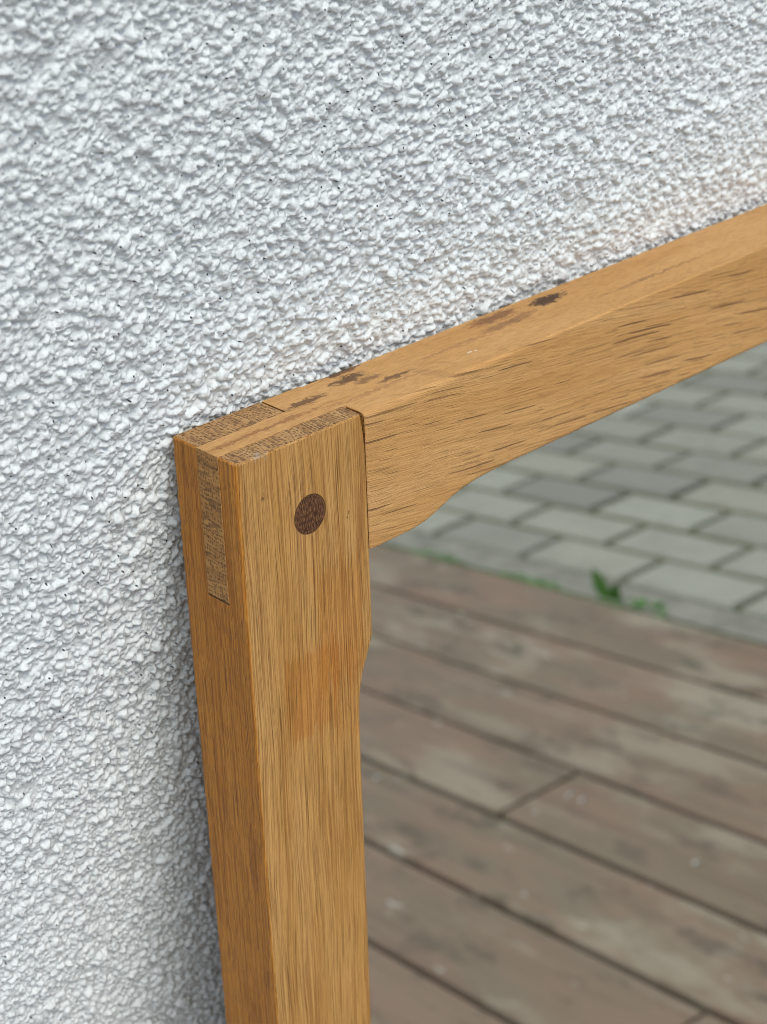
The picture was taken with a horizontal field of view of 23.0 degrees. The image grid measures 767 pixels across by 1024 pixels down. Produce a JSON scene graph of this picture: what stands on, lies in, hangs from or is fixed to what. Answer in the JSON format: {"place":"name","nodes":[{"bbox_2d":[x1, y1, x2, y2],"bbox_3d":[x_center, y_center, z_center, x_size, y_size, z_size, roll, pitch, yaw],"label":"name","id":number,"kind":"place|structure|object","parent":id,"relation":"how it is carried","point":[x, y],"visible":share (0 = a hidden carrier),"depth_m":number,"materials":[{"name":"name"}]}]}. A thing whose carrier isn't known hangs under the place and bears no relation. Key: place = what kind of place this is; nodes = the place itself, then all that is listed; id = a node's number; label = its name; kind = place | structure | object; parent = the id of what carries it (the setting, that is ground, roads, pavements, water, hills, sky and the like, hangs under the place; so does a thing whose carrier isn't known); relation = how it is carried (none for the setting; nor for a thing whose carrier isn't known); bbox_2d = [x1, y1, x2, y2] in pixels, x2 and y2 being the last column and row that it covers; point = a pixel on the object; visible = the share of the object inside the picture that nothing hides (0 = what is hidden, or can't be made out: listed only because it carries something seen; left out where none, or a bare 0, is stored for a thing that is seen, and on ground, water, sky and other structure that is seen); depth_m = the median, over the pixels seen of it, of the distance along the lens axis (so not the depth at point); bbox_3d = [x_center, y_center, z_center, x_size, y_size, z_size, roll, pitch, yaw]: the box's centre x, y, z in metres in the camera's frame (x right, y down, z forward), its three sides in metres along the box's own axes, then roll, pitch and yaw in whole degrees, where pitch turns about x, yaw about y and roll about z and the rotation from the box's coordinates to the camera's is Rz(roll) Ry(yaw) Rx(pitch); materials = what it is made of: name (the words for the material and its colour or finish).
{"place":"outdoors","nodes":[
{"label":"outdoors","id":0,"kind":"place"},
{"bbox_3d":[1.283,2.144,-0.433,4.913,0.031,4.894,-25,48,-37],"label":"deck","id":1,"kind":"structure","parent":0,"visible":0},
{"bbox_2d":[173,204,766,1023],"bbox_3d":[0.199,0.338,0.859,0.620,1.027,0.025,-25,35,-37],"label":"mirror","id":2,"kind":"object","parent":1,"relation":"on","point":[477,612],"visible":1,"depth_m":0.54,"materials":[{"name":"brown wood"}]},
{"bbox_3d":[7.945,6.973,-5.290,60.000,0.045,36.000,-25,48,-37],"label":"ground","id":3,"kind":"structure","parent":0,"visible":0},
{"bbox_2d":[0,0,766,1023],"bbox_3d":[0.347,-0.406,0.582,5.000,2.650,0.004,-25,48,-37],"label":"wall","id":4,"kind":"structure","parent":3,"relation":"on","point":[210,210],"depth_m":0.46,"materials":[{"name":"white paint"}]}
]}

